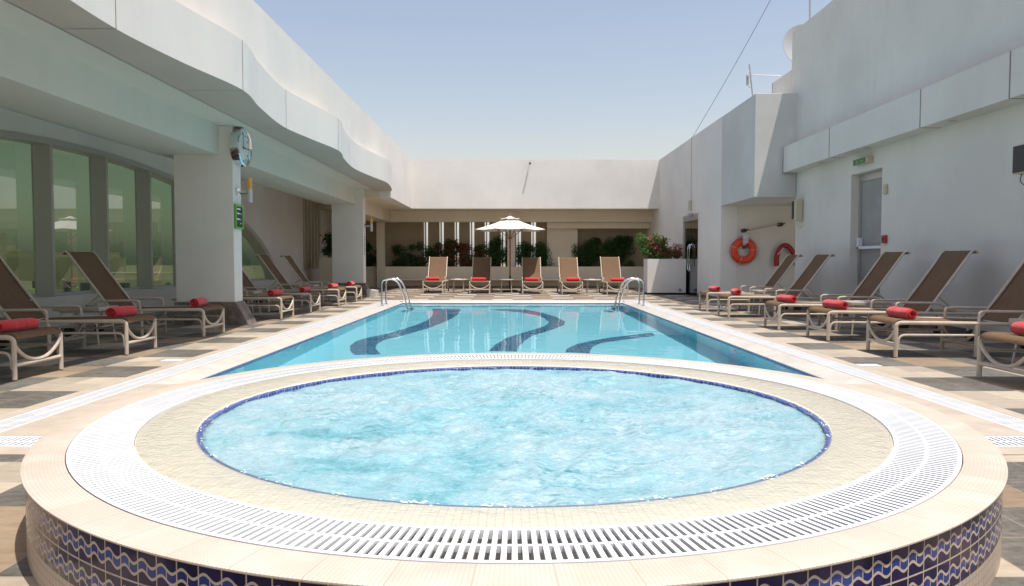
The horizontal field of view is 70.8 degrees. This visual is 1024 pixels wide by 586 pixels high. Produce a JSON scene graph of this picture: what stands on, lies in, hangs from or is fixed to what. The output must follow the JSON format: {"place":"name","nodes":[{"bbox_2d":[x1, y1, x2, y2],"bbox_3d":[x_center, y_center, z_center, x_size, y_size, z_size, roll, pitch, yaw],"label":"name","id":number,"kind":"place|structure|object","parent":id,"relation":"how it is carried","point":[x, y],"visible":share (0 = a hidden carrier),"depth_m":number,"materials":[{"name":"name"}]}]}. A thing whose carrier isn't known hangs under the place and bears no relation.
{"place":"outdoors","nodes":[
{"label":"outdoors","id":0,"kind":"place"},
{"bbox_2d":[366,289,378,296],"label":"stone block","id":1,"kind":"structure","parent":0,"point":[372,293],"depth_m":20.32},
{"bbox_2d":[0,288,1023,585],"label":"terrace floor","id":2,"kind":"structure","parent":0,"point":[926,360],"depth_m":7.66,"materials":[{"name":"tile"}]},
{"bbox_2d":[0,436,42,445],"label":"drain grating","id":3,"kind":"object","parent":2,"relation":"on","point":[18,440],"visible":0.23,"depth_m":4.01,"materials":[{"name":"white plastic"}]},
{"bbox_2d":[0,327,63,379],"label":"sun lounger","id":4,"kind":"object","parent":2,"relation":"on","point":[36,332],"visible":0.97,"depth_m":6.28,"materials":[{"name":"metal"}]},
{"bbox_2d":[0,318,38,332],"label":"rolled towel","id":5,"kind":"object","parent":4,"relation":"on","point":[16,325],"visible":0.97,"depth_m":6.28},
{"bbox_2d":[0,256,156,354],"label":"sun lounger","id":6,"kind":"object","parent":2,"relation":"on","point":[16,301],"visible":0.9,"depth_m":8.03,"materials":[{"name":"brown fabric"}]},
{"bbox_2d":[105,306,137,317],"bbox_3d":[-4.296,0.209,7.941,0.142,0.132,0.396,0,3,7],"label":"rolled towel","id":7,"kind":"object","parent":6,"relation":"on","point":[118,311],"visible":0.99,"depth_m":7.84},
{"bbox_2d":[52,305,117,343],"bbox_3d":[-5.250,0.388,8.886,0.560,0.446,0.440,0,3,0],"label":"side table","id":8,"kind":"object","parent":2,"relation":"on","point":[98,308],"visible":0.66,"depth_m":8.71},
{"bbox_2d":[59,250,224,336],"bbox_3d":[-4.998,-0.003,9.768,1.938,1.142,0.700,0,3,1],"label":"sun lounger","id":9,"kind":"object","parent":2,"relation":"on","point":[97,275],"visible":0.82,"depth_m":9.73,"materials":[{"name":"brown fabric"}]},
{"bbox_2d":[189,297,207,307],"bbox_3d":[-4.246,0.128,9.766,0.142,0.134,0.422,0,3,-6],"label":"rolled towel","id":10,"kind":"object","parent":9,"relation":"on","point":[198,302],"visible":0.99,"depth_m":9.62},
{"bbox_2d":[0,107,331,334],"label":"arched wall","id":11,"kind":"structure","parent":2,"relation":"on","point":[279,223],"depth_m":19.93,"materials":[{"name":"white paint"}]},
{"bbox_2d":[0,130,274,296],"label":"arched window","id":12,"kind":"structure","parent":11,"relation":"attached to","point":[115,213],"depth_m":12.15,"materials":[{"name":"green glass"}]},
{"bbox_2d":[0,0,402,221],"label":"roof slab","id":13,"kind":"structure","parent":11,"relation":"on","point":[52,74],"depth_m":8.67,"materials":[{"name":"paint"}]},
{"bbox_2d":[72,0,411,208],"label":"parapet wall","id":14,"kind":"structure","parent":13,"relation":"on","point":[285,61],"depth_m":12.19,"materials":[{"name":"white paint"}]},
{"bbox_2d":[4,0,391,190],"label":"canopy","id":15,"kind":"object","parent":14,"relation":"attached to","point":[157,39],"visible":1,"depth_m":8.14,"materials":[{"name":"paint"}]},
{"bbox_2d":[160,359,184,361],"bbox_3d":[-3.420,0.678,7.257,0.200,0.005,0.140,0,3,0],"label":"skimmer lid","id":16,"kind":"object","parent":2,"relation":"on","point":[171,360],"visible":1,"depth_m":7.23,"materials":[{"name":"white plastic"}]},
{"bbox_2d":[0,300,394,431],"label":"drain grating","id":17,"kind":"object","parent":2,"relation":"on","point":[30,416],"visible":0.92,"depth_m":6.08,"materials":[{"name":"white plastic"}]},
{"bbox_2d":[173,126,256,324],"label":"column","id":18,"kind":"structure","parent":2,"relation":"on","point":[208,244],"depth_m":11.28,"materials":[{"name":"white paint"}]},
{"bbox_2d":[234,204,243,229],"bbox_3d":[-4.340,-1.204,11.428,0.029,0.380,0.320,0,3,0],"label":"sign","id":19,"kind":"object","parent":18,"relation":"attached to","point":[238,217],"visible":1,"depth_m":11.41,"materials":[{"name":"green"}]},
{"bbox_2d":[230,128,251,166],"bbox_3d":[-4.293,-2.304,11.410,0.135,0.610,0.610,0,3,0],"label":"wall clock","id":20,"kind":"object","parent":18,"relation":"attached to","point":[240,147],"depth_m":11.31,"materials":[{"name":"silver metal"}]},
{"bbox_2d":[235,177,252,202],"bbox_3d":[-4.237,-1.628,11.389,0.247,0.390,0.120,0,3,0],"label":"wall lamp","id":21,"kind":"object","parent":18,"relation":"attached to","point":[249,192],"visible":1,"depth_m":11.36,"materials":[{"name":"silver metal"}]},
{"bbox_2d":[171,253,293,318],"bbox_3d":[-4.928,-0.141,12.729,1.938,1.158,0.700,0,3,1],"label":"sun lounger","id":22,"kind":"object","parent":2,"relation":"on","point":[280,298],"visible":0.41,"depth_m":12.52,"materials":[{"name":"metal"}]},
{"bbox_2d":[267,289,282,295],"bbox_3d":[-4.176,0.000,12.695,0.140,0.132,0.397,0,3,7],"label":"rolled towel","id":23,"kind":"object","parent":22,"relation":"on","point":[276,292],"visible":0.97,"depth_m":12.59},
{"bbox_2d":[243,290,261,314],"bbox_3d":[-5.050,0.184,13.521,0.560,0.446,0.440,0,3,0],"label":"side table","id":24,"kind":"object","parent":2,"relation":"on","point":[250,292],"visible":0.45,"depth_m":13.35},
{"bbox_2d":[242,269,320,311],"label":"sun lounger","id":25,"kind":"object","parent":2,"relation":"on","point":[247,283],"visible":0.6,"depth_m":14.26,"materials":[{"name":"metal"}]},
{"bbox_2d":[299,286,310,291],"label":"rolled towel","id":26,"kind":"object","parent":25,"relation":"on","point":[305,289],"visible":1,"depth_m":14.20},
{"bbox_2d":[255,254,345,305],"bbox_3d":[-4.818,-0.298,16.347,1.938,1.153,0.700,0,3,1],"label":"sun lounger","id":27,"kind":"object","parent":2,"relation":"on","point":[277,274],"visible":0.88,"depth_m":16.27,"materials":[{"name":"brown fabric"}]},
{"bbox_2d":[328,283,337,287],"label":"rolled towel","id":28,"kind":"object","parent":27,"relation":"on","point":[333,285],"visible":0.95,"depth_m":16.20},
{"bbox_2d":[291,284,318,302],"bbox_3d":[-4.950,0.023,17.168,0.560,0.446,0.440,0,3,0],"label":"side table","id":29,"kind":"object","parent":2,"relation":"on","point":[304,285],"visible":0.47,"depth_m":16.98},
{"bbox_2d":[279,255,361,301],"bbox_3d":[-4.788,-0.369,17.966,1.938,1.154,0.700,0,3,-1],"label":"sun lounger","id":30,"kind":"object","parent":2,"relation":"on","point":[296,269],"visible":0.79,"depth_m":17.91,"materials":[{"name":"brown fabric"}]},
{"bbox_2d":[319,258,331,285],"bbox_3d":[-6.125,-0.642,24.596,0.750,1.120,0.800,0,3,0],"label":"stone planter","id":31,"kind":"object","parent":2,"relation":"on","point":[325,269],"visible":0.27,"depth_m":24.19,"materials":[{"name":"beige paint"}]},
{"bbox_2d":[319,231,331,257],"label":"shrub","id":32,"kind":"object","parent":31,"relation":"in","point":[327,250],"visible":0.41,"depth_m":24.42,"materials":[{"name":"green plant"}]},
{"bbox_2d":[331,189,369,294],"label":"column","id":33,"kind":"structure","parent":2,"relation":"on","point":[348,255],"depth_m":21.06,"materials":[{"name":"white paint"}]},
{"bbox_2d":[364,218,372,230],"bbox_3d":[-4.237,-2.009,21.182,0.247,0.390,0.120,0,3,0],"label":"wall lamp","id":34,"kind":"object","parent":33,"relation":"attached to","point":[371,224],"visible":1,"depth_m":21.16,"materials":[{"name":"silver metal"}]},
{"bbox_2d":[422,257,448,292],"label":"sun lounger","id":35,"kind":"object","parent":2,"relation":"on","point":[437,266],"visible":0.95,"depth_m":24.00,"materials":[{"name":"beige fabric"}]},
{"bbox_2d":[426,277,439,280],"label":"rolled towel","id":36,"kind":"object","parent":35,"relation":"on","point":[432,278],"visible":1,"depth_m":22.68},
{"bbox_2d":[450,279,467,292],"bbox_3d":[-1.720,-0.228,23.012,0.560,0.433,0.560,0,3,0],"label":"round side table","id":37,"kind":"object","parent":2,"relation":"on","point":[453,289],"visible":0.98,"depth_m":22.85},
{"bbox_2d":[469,257,492,292],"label":"sun lounger","id":38,"kind":"object","parent":2,"relation":"on","point":[481,266],"visible":0.92,"depth_m":23.72,"materials":[{"name":"brown fabric"}]},
{"bbox_2d":[472,277,485,280],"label":"rolled towel","id":39,"kind":"object","parent":38,"relation":"on","point":[478,279],"visible":1,"depth_m":22.38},
{"bbox_2d":[366,267,643,287],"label":"planter wall","id":40,"kind":"structure","parent":2,"relation":"on","point":[411,277],"depth_m":27.19,"materials":[{"name":"beige paint"}]},
{"bbox_2d":[366,242,376,266],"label":"shrub","id":41,"kind":"object","parent":40,"relation":"in","point":[371,257],"visible":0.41,"depth_m":27.51,"materials":[{"name":"green plant"}]},
{"bbox_2d":[388,244,417,266],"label":"shrub","id":42,"kind":"object","parent":40,"relation":"in","point":[399,250],"visible":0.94,"depth_m":27.62,"materials":[{"name":"green plant"}]},
{"bbox_2d":[414,241,444,266],"bbox_3d":[-3.193,-1.418,27.587,1.260,1.164,0.692,0,3,0],"label":"shrub","id":43,"kind":"object","parent":40,"relation":"in","point":[423,261],"visible":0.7,"depth_m":27.55,"materials":[{"name":"green plant"}]},
{"bbox_2d":[431,238,457,266],"bbox_3d":[-2.626,-1.482,27.578,1.116,1.240,0.664,0,3,0],"label":"shrub","id":44,"kind":"object","parent":40,"relation":"in","point":[439,246],"visible":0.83,"depth_m":27.52,"materials":[{"name":"green plant"}]},
{"bbox_2d":[448,239,481,266],"bbox_3d":[-1.798,-1.456,27.578,1.337,1.234,0.616,0,3,0],"label":"shrub","id":45,"kind":"object","parent":40,"relation":"in","point":[461,247],"visible":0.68,"depth_m":27.50,"materials":[{"name":"red plant"}]},
{"bbox_2d":[468,242,493,266],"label":"shrub","id":46,"kind":"object","parent":40,"relation":"on","point":[477,249],"visible":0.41,"depth_m":27.54,"materials":[{"name":"green plant"}]},
{"bbox_2d":[486,235,506,266],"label":"shrub","id":47,"kind":"object","parent":40,"relation":"on","point":[497,254],"visible":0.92,"depth_m":27.51,"materials":[{"name":"green plant"}]},
{"bbox_2d":[515,241,535,265],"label":"shrub","id":48,"kind":"object","parent":40,"relation":"on","point":[526,252],"visible":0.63,"depth_m":27.60,"materials":[{"name":"green plant"}]},
{"bbox_2d":[531,241,554,266],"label":"shrub","id":49,"kind":"object","parent":40,"relation":"on","point":[540,251],"visible":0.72,"depth_m":27.49,"materials":[{"name":"green plant"}]},
{"bbox_2d":[571,238,601,266],"bbox_3d":[2.790,-1.487,27.581,1.200,1.217,0.682,0,3,0],"label":"shrub","id":50,"kind":"object","parent":40,"relation":"on","point":[590,255],"visible":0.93,"depth_m":27.49,"materials":[{"name":"green plant"}]},
{"bbox_2d":[590,237,623,261],"bbox_3d":[3.585,-1.499,27.602,1.345,1.363,0.687,0,3,0],"label":"shrub","id":51,"kind":"object","parent":40,"relation":"in","point":[596,241],"visible":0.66,"depth_m":27.54,"materials":[{"name":"green plant"}]},
{"bbox_2d":[607,235,635,266],"bbox_3d":[4.167,-1.563,27.645,1.196,1.413,0.618,0,3,0],"label":"shrub","id":52,"kind":"object","parent":40,"relation":"in","point":[626,241],"visible":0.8,"depth_m":27.62,"materials":[{"name":"green plant"}]},
{"bbox_2d":[365,220,646,287],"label":"screen wall","id":53,"kind":"structure","parent":2,"relation":"on","point":[382,238],"depth_m":27.89,"materials":[{"name":"beige paint"}]},
{"bbox_2d":[318,160,659,228],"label":"end fascia wall","id":54,"kind":"structure","parent":53,"relation":"on","point":[588,194],"depth_m":25.57,"materials":[{"name":"white paint"}]},
{"bbox_2d":[498,279,514,292],"bbox_3d":[-0.200,-0.228,23.012,0.560,0.433,0.560,0,3,0],"label":"round side table","id":55,"kind":"object","parent":2,"relation":"on","point":[501,289],"visible":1,"depth_m":22.84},
{"bbox_2d":[475,214,544,291],"bbox_3d":[-0.084,-1.319,23.585,2.257,2.560,2.257,0,3,0],"label":"parasol","id":56,"kind":"object","parent":2,"relation":"on","point":[509,223],"visible":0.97,"depth_m":23.33,"materials":[{"name":"beige fabric"}]},
{"bbox_2d":[0,300,1023,454],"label":"coping border","id":57,"kind":"object","parent":2,"relation":"on","point":[46,425],"visible":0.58,"depth_m":5.05,"materials":[{"name":"stone"}]},
{"bbox_2d":[395,300,629,300],"bbox_3d":[0.000,0.197,18.416,5.960,0.022,0.214,0,3,0],"label":"drain grating","id":58,"kind":"object","parent":2,"relation":"on","point":[512,300],"visible":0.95,"depth_m":18.32,"materials":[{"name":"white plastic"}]},
{"bbox_2d":[20,353,1007,585],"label":"hot tub","id":59,"kind":"object","parent":2,"relation":"on","point":[513,469],"visible":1,"depth_m":2.41,"materials":[{"name":"tile"}]},
{"bbox_2d":[521,257,542,293],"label":"sun lounger","id":60,"kind":"object","parent":2,"relation":"on","point":[531,267],"visible":0.99,"depth_m":23.45,"materials":[{"name":"brown fabric"}]},
{"bbox_2d":[557,257,582,293],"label":"sun lounger","id":61,"kind":"object","parent":2,"relation":"on","point":[568,267],"visible":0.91,"depth_m":23.21,"materials":[{"name":"brown fabric"}]},
{"bbox_2d":[566,277,579,280],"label":"rolled towel","id":62,"kind":"object","parent":61,"relation":"on","point":[572,279],"visible":1,"depth_m":21.87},
{"bbox_2d":[584,279,600,292],"bbox_3d":[2.500,-0.210,22.613,0.560,0.433,0.560,0,3,0],"label":"round side table","id":63,"kind":"object","parent":2,"relation":"on","point":[588,280],"visible":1,"depth_m":22.47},
{"bbox_2d":[598,256,627,293],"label":"sun lounger","id":64,"kind":"object","parent":2,"relation":"on","point":[610,267],"visible":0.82,"depth_m":23.07,"materials":[{"name":"brown fabric"}]},
{"bbox_2d":[643,259,685,294],"bbox_3d":[4.605,-0.496,21.849,1.150,1.070,0.700,0,3,0],"label":"corner planter","id":65,"kind":"object","parent":2,"relation":"on","point":[664,276],"visible":0.94,"depth_m":21.55,"materials":[{"name":"white paint"}]},
{"bbox_2d":[634,232,670,258],"bbox_3d":[4.236,-1.362,21.843,1.088,1.011,0.597,0,3,0],"label":"shrub","id":66,"kind":"object","parent":65,"relation":"in","point":[642,247],"visible":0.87,"depth_m":21.76,"materials":[{"name":"green plant"}]},
{"bbox_2d":[641,233,683,258],"bbox_3d":[4.548,-1.313,21.825,1.338,0.994,0.652,0,3,0],"label":"shrub","id":67,"kind":"object","parent":65,"relation":"in","point":[676,253],"visible":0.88,"depth_m":21.76,"materials":[{"name":"green plant"}]},
{"bbox_2d":[647,117,736,300],"bbox_3d":[5.393,-2.315,23.146,0.415,4.590,10.350,0,3,0],"label":"door wall","id":68,"kind":"structure","parent":2,"relation":"on","point":[683,182],"depth_m":19.74,"materials":[{"name":"white paint"}]},
{"bbox_2d":[683,213,697,295],"bbox_3d":[5.220,-1.111,21.157,0.161,2.358,1.826,0,3,0],"label":"glass door","id":69,"kind":"structure","parent":68,"relation":"attached to","point":[690,238],"depth_m":21.12,"materials":[{"name":"grey glass"}]},
{"bbox_2d":[688,137,692,215],"bbox_3d":[5.160,-3.378,20.902,0.079,2.270,0.320,0,3,0],"label":"conduit","id":70,"kind":"object","parent":68,"relation":"attached to","point":[690,206],"visible":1,"depth_m":20.89,"materials":[{"name":"beige plastic"}]},
{"bbox_2d":[699,254,803,310],"bbox_3d":[4.818,-0.215,14.586,1.938,1.142,0.700,0,3,1],"label":"sun lounger","id":71,"kind":"object","parent":2,"relation":"on","point":[782,269],"visible":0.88,"depth_m":14.50,"materials":[{"name":"brown fabric"}]},
{"bbox_2d":[708,286,720,291],"bbox_3d":[4.086,-0.082,14.591,0.142,0.128,0.395,0,3,-5],"label":"rolled towel","id":72,"kind":"object","parent":71,"relation":"on","point":[714,288],"visible":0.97,"depth_m":14.45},
{"bbox_2d":[720,70,797,300],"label":"niche block","id":73,"kind":"structure","parent":2,"relation":"on","point":[759,130],"depth_m":16.45,"materials":[{"name":"paint"}]},
{"bbox_2d":[729,234,758,264],"bbox_3d":[5.740,-1.077,17.901,0.726,0.784,0.182,0,3,0],"label":"lifebuoy","id":74,"kind":"object","parent":73,"relation":"attached to","point":[745,241],"visible":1,"depth_m":17.87,"materials":[{"name":"orange plastic"}]},
{"bbox_2d":[741,222,784,232],"bbox_3d":[6.190,-1.623,17.883,1.087,0.250,0.206,0,3,0],"label":"rescue pole","id":75,"kind":"object","parent":73,"relation":"attached to","point":[780,224],"visible":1,"depth_m":17.83,"materials":[{"name":"grey metal"}]},
{"bbox_2d":[746,64,780,95],"bbox_3d":[5.839,-4.829,16.804,0.822,0.994,0.120,0,3,0],"label":"antenna","id":76,"kind":"object","parent":73,"relation":"on","point":[747,80],"visible":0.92,"depth_m":16.78,"materials":[{"name":"grey metal"}]},
{"bbox_2d":[774,243,794,265],"bbox_3d":[6.796,-0.952,17.873,0.627,0.576,0.128,0,3,0],"label":"rescue tube","id":77,"kind":"object","parent":73,"relation":"attached to","point":[781,247],"visible":0.87,"depth_m":17.82,"materials":[{"name":"red plastic"}]},
{"bbox_2d":[750,290,786,313],"bbox_3d":[4.920,0.169,13.861,0.560,0.446,0.440,0,3,0],"label":"side table","id":78,"kind":"object","parent":2,"relation":"on","point":[766,291],"visible":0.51,"depth_m":13.68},
{"bbox_2d":[717,253,835,316],"bbox_3d":[4.778,-0.146,13.085,1.938,1.137,0.700,0,3,-1],"label":"sun lounger","id":79,"kind":"object","parent":2,"relation":"on","point":[807,275],"visible":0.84,"depth_m":13.03,"materials":[{"name":"brown fabric"}]},
{"bbox_2d":[730,288,740,294],"bbox_3d":[4.046,-0.017,13.069,0.135,0.131,0.397,0,3,5],"label":"rolled towel","id":80,"kind":"object","parent":79,"relation":"on","point":[734,291],"visible":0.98,"depth_m":12.93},
{"bbox_2d":[630,300,1023,431],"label":"drain grating","id":81,"kind":"object","parent":2,"relation":"on","point":[991,415],"visible":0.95,"depth_m":6.08,"materials":[{"name":"white plastic"}]},
{"bbox_2d":[764,250,910,329],"bbox_3d":[4.818,-0.050,10.716,1.938,1.154,0.700,0,3,1],"label":"sun lounger","id":82,"kind":"object","parent":2,"relation":"on","point":[876,276],"visible":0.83,"depth_m":10.64,"materials":[{"name":"brown fabric"}]},
{"bbox_2d":[776,294,796,302],"bbox_3d":[4.086,0.088,10.746,0.139,0.125,0.436,0,3,-7],"label":"rolled towel","id":83,"kind":"object","parent":82,"relation":"on","point":[786,298],"visible":1,"depth_m":10.63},
{"bbox_2d":[838,300,891,334],"bbox_3d":[4.880,0.338,10.025,0.560,0.446,0.440,0,3,0],"label":"side table","id":84,"kind":"object","parent":2,"relation":"on","point":[855,302],"visible":0.46,"depth_m":9.84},
{"bbox_2d":[857,364,882,366],"bbox_3d":[3.420,0.693,6.917,0.200,0.005,0.140,0,3,0],"label":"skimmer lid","id":85,"kind":"object","parent":2,"relation":"on","point":[870,365],"visible":1,"depth_m":6.88,"materials":[{"name":"white plastic"}]},
{"bbox_2d":[806,249,978,340],"bbox_3d":[4.888,0.014,9.294,1.938,1.151,0.700,0,3,0],"label":"sun lounger","id":86,"kind":"object","parent":2,"relation":"on","point":[934,282],"visible":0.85,"depth_m":9.24,"materials":[{"name":"brown fabric"}]},
{"bbox_2d":[822,299,848,309],"bbox_3d":[4.156,0.151,9.282,0.143,0.129,0.442,0,3,-6],"label":"rolled towel","id":87,"kind":"object","parent":86,"relation":"on","point":[834,304],"visible":0.97,"depth_m":9.18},
{"bbox_2d":[791,0,1023,335],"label":"service wall","id":88,"kind":"structure","parent":2,"relation":"on","point":[958,186],"depth_m":10.97,"materials":[{"name":"grey paint"}]},
{"bbox_2d":[783,24,802,60],"bbox_3d":[7.200,-5.492,17.625,0.704,2.244,1.056,-4,5,-59],"label":"satellite dish","id":89,"kind":"object","parent":88,"relation":"attached to","point":[787,43],"visible":0.12,"depth_m":17.67,"materials":[{"name":"grey metal"}]},
{"bbox_2d":[792,199,802,226],"bbox_3d":[6.009,-1.678,15.218,0.168,0.587,0.206,0,3,0],"label":"wall speaker","id":90,"kind":"object","parent":88,"relation":"attached to","point":[797,209],"depth_m":15.12,"materials":[{"name":"beige plastic"}]},
{"bbox_2d":[809,0,810,18],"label":"mast","id":91,"kind":"object","parent":88,"relation":"on","point":[809,9],"depth_m":15.33,"materials":[{"name":"grey metal"}]},
{"bbox_2d":[693,1,769,135],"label":"guy cable","id":92,"kind":"object","parent":91,"relation":"attached to","point":[734,65],"visible":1,"depth_m":18.44,"materials":[{"name":"grey plastic"}]},
{"bbox_2d":[853,156,872,165],"bbox_3d":[6.041,-2.272,12.432,0.118,0.105,0.500,0,3,0],"label":"exit sign","id":93,"kind":"object","parent":88,"relation":"attached to","point":[863,161],"visible":1,"depth_m":12.32,"materials":[{"name":"green plastic"}]},
{"bbox_2d":[856,170,881,316],"bbox_3d":[6.255,-0.824,12.491,0.170,2.548,1.086,0,3,0],"label":"door frame","id":94,"kind":"structure","parent":88,"relation":"attached to","point":[868,245],"depth_m":12.64,"materials":[{"name":"grey metal"}]},
{"bbox_2d":[859,178,881,316],"bbox_3d":[6.280,-0.772,12.538,0.040,2.400,0.840,0,3,0],"label":"door leaf","id":95,"kind":"structure","parent":94,"relation":"in","point":[878,181],"depth_m":12.83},
{"bbox_2d":[881,235,886,242],"bbox_3d":[6.072,-0.879,11.783,0.053,0.130,0.110,0,3,0],"label":"fire alarm","id":96,"kind":"object","parent":88,"relation":"attached to","point":[883,238],"visible":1,"depth_m":11.74,"materials":[{"name":"red plastic"}]},
{"bbox_2d":[883,184,887,194],"bbox_3d":[6.074,-1.688,11.747,0.049,0.160,0.080,0,3,0],"label":"call unit","id":97,"kind":"object","parent":88,"relation":"attached to","point":[885,188],"visible":1,"depth_m":11.71,"materials":[{"name":"beige plastic"}]},
{"bbox_2d":[781,46,1023,196],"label":"wall ledge","id":98,"kind":"object","parent":88,"relation":"attached to","point":[993,84],"depth_m":10.27,"materials":[{"name":"grey paint"}]},
{"bbox_2d":[1012,144,1023,184],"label":"wall speaker","id":99,"kind":"object","parent":88,"relation":"attached to","point":[1018,161],"depth_m":8.48,"materials":[{"name":"black plastic"}]},
{"bbox_2d":[866,259,1023,356],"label":"sun lounger","id":100,"kind":"object","parent":2,"relation":"on","point":[1005,306],"visible":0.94,"depth_m":7.77,"materials":[{"name":"metal"}]},
{"bbox_2d":[886,306,917,319],"bbox_3d":[4.186,0.218,7.758,0.140,0.130,0.438,0,3,0],"label":"rolled towel","id":101,"kind":"object","parent":100,"relation":"on","point":[900,312],"visible":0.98,"depth_m":7.66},
{"bbox_2d":[976,331,1023,376],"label":"sun lounger","id":102,"kind":"object","parent":2,"relation":"on","point":[1008,337],"visible":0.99,"depth_m":6.01,"materials":[{"name":"metal"}]},
{"bbox_2d":[1010,321,1023,335],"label":"rolled towel","id":103,"kind":"object","parent":102,"relation":"on","point":[1017,328],"visible":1,"depth_m":5.93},
{"bbox_2d":[985,436,1023,445],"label":"drain grating","id":104,"kind":"object","parent":2,"relation":"on","point":[1007,440],"visible":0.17,"depth_m":4.01,"materials":[{"name":"white plastic"}]},
{"bbox_2d":[1009,318,1023,363],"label":"side table","id":105,"kind":"object","parent":2,"relation":"on","point":[1012,320],"visible":0.52,"depth_m":7.00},
{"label":"pool basin","id":106,"kind":"structure","parent":2,"relation":"in","visible":0},
{"bbox_2d":[200,303,822,379],"bbox_3d":[0.000,0.573,12.072,5.540,0.113,11.970,0,3,0],"label":"waterline tile band","id":107,"kind":"object","parent":106,"relation":"attached to","point":[785,365],"visible":0.2,"depth_m":10.18,"materials":[{"name":"blue tile"}]},
{"bbox_2d":[149,301,876,383],"bbox_3d":[0.000,0.644,12.080,5.960,0.350,12.480,0,3,0],"label":"pool coping","id":108,"kind":"object","parent":106,"relation":"on","point":[226,363],"visible":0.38,"depth_m":8.41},
{"bbox_2d":[380,278,410,308],"bbox_3d":[-2.643,0.438,16.535,0.705,1.571,0.630,0,3,0],"label":"pool ladder","id":109,"kind":"object","parent":108,"relation":"attached to","point":[393,279],"visible":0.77,"depth_m":16.24,"materials":[{"name":"silver metal"}]},
{"bbox_2d":[614,278,644,307],"bbox_3d":[2.643,0.438,16.535,0.705,1.571,0.630,0,3,0],"label":"pool ladder","id":110,"kind":"object","parent":108,"relation":"attached to","point":[631,279],"visible":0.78,"depth_m":16.25,"materials":[{"name":"silver metal"}]},
{"bbox_2d":[213,304,811,376],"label":"pool water","id":111,"kind":"structure","parent":0,"point":[601,329],"depth_m":10.18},
{"bbox_2d":[254,0,831,264],"label":"sky","id":112,"kind":"structure","parent":0,"point":[443,79],"materials":[{"name":"blue"}]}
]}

